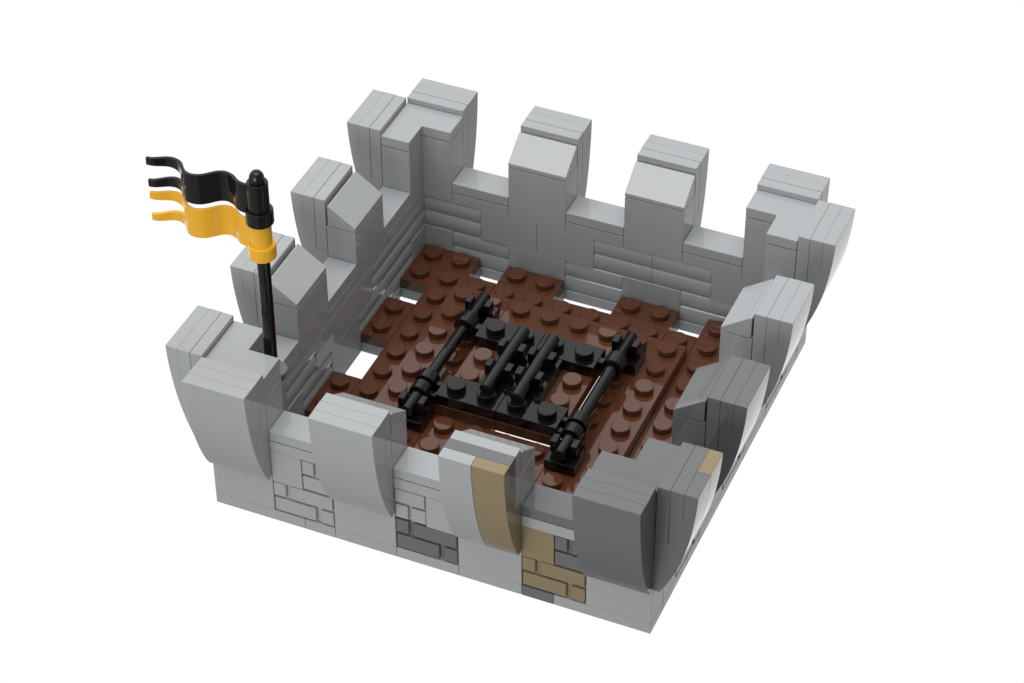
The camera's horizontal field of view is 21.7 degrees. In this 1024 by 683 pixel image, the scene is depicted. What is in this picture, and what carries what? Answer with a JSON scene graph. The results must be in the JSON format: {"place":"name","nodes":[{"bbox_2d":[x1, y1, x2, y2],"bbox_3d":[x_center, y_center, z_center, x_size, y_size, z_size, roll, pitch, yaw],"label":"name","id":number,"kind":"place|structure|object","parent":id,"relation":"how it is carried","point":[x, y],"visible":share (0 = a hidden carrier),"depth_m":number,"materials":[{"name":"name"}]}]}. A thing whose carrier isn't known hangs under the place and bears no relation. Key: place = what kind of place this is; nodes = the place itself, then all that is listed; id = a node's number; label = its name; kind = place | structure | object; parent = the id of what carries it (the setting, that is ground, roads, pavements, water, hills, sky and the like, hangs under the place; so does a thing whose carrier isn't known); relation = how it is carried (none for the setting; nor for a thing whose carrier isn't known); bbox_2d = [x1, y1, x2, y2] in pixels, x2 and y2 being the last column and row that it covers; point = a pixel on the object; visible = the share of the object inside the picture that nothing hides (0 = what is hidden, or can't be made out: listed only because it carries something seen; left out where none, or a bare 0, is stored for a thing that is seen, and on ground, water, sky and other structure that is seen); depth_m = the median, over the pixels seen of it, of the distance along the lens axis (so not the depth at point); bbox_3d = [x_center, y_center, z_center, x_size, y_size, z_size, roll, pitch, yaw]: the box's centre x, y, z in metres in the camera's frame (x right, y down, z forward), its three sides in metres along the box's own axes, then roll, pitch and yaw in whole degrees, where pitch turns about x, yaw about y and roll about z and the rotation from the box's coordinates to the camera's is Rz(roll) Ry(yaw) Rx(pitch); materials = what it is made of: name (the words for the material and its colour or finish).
{"place":"outdoors","nodes":[
{"label":"outdoors","id":0,"kind":"place"},
{"bbox_2d":[276,186,424,415],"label":"battlement side","id":1,"kind":"object","parent":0,"point":[354,306],"visible":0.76,"depth_m":67.47,"materials":[{"name":"grey plastic"}]},
{"bbox_2d":[230,231,328,359],"bbox_3d":[-5.638,-0.851,65.317,1.756,3.200,1.598,15,43,18],"label":"merlon","id":2,"kind":"object","parent":1,"relation":"attached to","point":[300,290],"visible":0.63,"depth_m":64.48,"materials":[{"name":"grey plastic"}]},
{"bbox_2d":[290,157,384,282],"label":"merlon","id":3,"kind":"object","parent":1,"relation":"attached to","point":[337,206],"visible":0.88,"depth_m":66.70,"materials":[{"name":"grey plastic"}]},
{"bbox_2d":[213,410,662,633],"bbox_3d":[-1.831,3.949,62.111,11.193,2.873,0.796,15,43,18],"label":"battlement side","id":4,"kind":"object","parent":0,"point":[544,565],"visible":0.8,"depth_m":61.87,"materials":[{"name":"grey plastic"}]},
{"bbox_2d":[165,305,283,479],"bbox_3d":[-6.720,1.442,62.620,2.558,3.200,2.558,15,43,18],"label":"corner merlon","id":5,"kind":"object","parent":4,"relation":"attached to","point":[225,373],"visible":0.97,"depth_m":61.71,"materials":[{"name":"grey plastic"}]},
{"bbox_2d":[145,156,287,380],"bbox_3d":[-6.745,-1.645,61.266,3.165,6.340,0.660,15,43,18],"label":"flagpole","id":6,"kind":"object","parent":5,"relation":"on","point":[251,229],"visible":0.95,"depth_m":60.02,"materials":[{"name":"black plastic"}]},
{"bbox_2d":[308,392,406,516],"bbox_3d":[-3.496,2.610,61.225,1.598,3.200,1.756,15,43,18],"label":"merlon","id":7,"kind":"object","parent":4,"relation":"attached to","point":[359,445],"visible":1,"depth_m":60.35,"materials":[{"name":"grey plastic"}]},
{"bbox_2d":[438,429,534,554],"bbox_3d":[-0.555,3.418,60.257,1.598,3.200,1.756,15,43,18],"label":"merlon","id":8,"kind":"object","parent":4,"relation":"attached to","point":[487,482],"visible":0.99,"depth_m":59.36,"materials":[{"name":"grey plastic"}]},
{"bbox_2d":[572,438,722,593],"bbox_3d":[2.985,4.109,59.423,2.558,3.200,2.558,15,43,18],"label":"corner merlon","id":9,"kind":"object","parent":4,"relation":"attached to","point":[634,521],"visible":1,"depth_m":58.56,"materials":[{"name":"grey plastic"}]},
{"bbox_2d":[0,0,1023,682],"label":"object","id":10,"kind":"structure","parent":0,"point":[870,529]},
{"bbox_2d":[305,244,722,493],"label":"studded deck","id":11,"kind":"structure","parent":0,"point":[404,341],"depth_m":67.53,"materials":[{"name":"brown plastic"}]},
{"bbox_2d":[397,291,499,432],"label":"hinge rod","id":12,"kind":"object","parent":11,"relation":"on","point":[418,407],"visible":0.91,"depth_m":65.88,"materials":[{"name":"black plastic"}]},
{"bbox_2d":[409,310,545,429],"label":"trapdoor leaf","id":13,"kind":"object","parent":11,"relation":"on","point":[476,388],"visible":0.96,"depth_m":65.32,"materials":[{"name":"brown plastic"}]},
{"bbox_2d":[495,333,627,445],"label":"trapdoor leaf","id":14,"kind":"object","parent":11,"relation":"on","point":[556,378],"visible":1,"depth_m":65.11,"materials":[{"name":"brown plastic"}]},
{"bbox_2d":[544,331,645,476],"bbox_3d":[2.058,1.440,65.219,0.793,0.734,4.800,15,43,18],"label":"hinge rod","id":15,"kind":"object","parent":11,"relation":"on","point":[566,454],"visible":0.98,"depth_m":64.63,"materials":[{"name":"black plastic"}]},
{"bbox_2d":[423,167,806,358],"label":"battlement side","id":16,"kind":"object","parent":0,"point":[587,257],"visible":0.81,"depth_m":69.08,"materials":[{"name":"grey plastic"}]},
{"bbox_2d":[347,78,477,211],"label":"corner merlon","id":17,"kind":"object","parent":16,"relation":"attached to","point":[419,144],"visible":0.91,"depth_m":69.01,"materials":[{"name":"grey plastic"}]},
{"bbox_2d":[508,106,591,231],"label":"merlon","id":18,"kind":"object","parent":16,"relation":"attached to","point":[548,166],"visible":0.91,"depth_m":68.31,"materials":[{"name":"grey plastic"}]},
{"bbox_2d":[623,134,708,261],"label":"merlon","id":19,"kind":"object","parent":16,"relation":"attached to","point":[664,197],"visible":0.87,"depth_m":67.33,"materials":[{"name":"grey plastic"}]},
{"bbox_2d":[662,346,796,609],"bbox_3d":[5.000,2.165,64.179,0.796,2.873,9.593,15,43,18],"label":"battlement side","id":20,"kind":"object","parent":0,"point":[669,587],"visible":0.11,"depth_m":64.46,"materials":[{"name":"grey plastic"}]},
{"bbox_2d":[672,355,769,492],"bbox_3d":[4.804,2.019,61.879,1.756,3.200,1.598,15,43,18],"label":"merlon","id":21,"kind":"object","parent":20,"relation":"attached to","point":[718,406],"visible":0.88,"depth_m":60.91,"materials":[{"name":"grey plastic"}]},
{"bbox_2d":[719,275,813,407],"bbox_3d":[6.066,0.113,64.119,1.756,3.200,1.598,15,43,18],"label":"merlon","id":22,"kind":"object","parent":20,"relation":"attached to","point":[764,322],"visible":0.87,"depth_m":63.14,"materials":[{"name":"grey plastic"}]},
{"bbox_2d":[742,163,854,327],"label":"corner merlon","id":23,"kind":"object","parent":20,"relation":"attached to","point":[798,225],"visible":0.91,"depth_m":65.71,"materials":[{"name":"grey plastic"}]}
]}

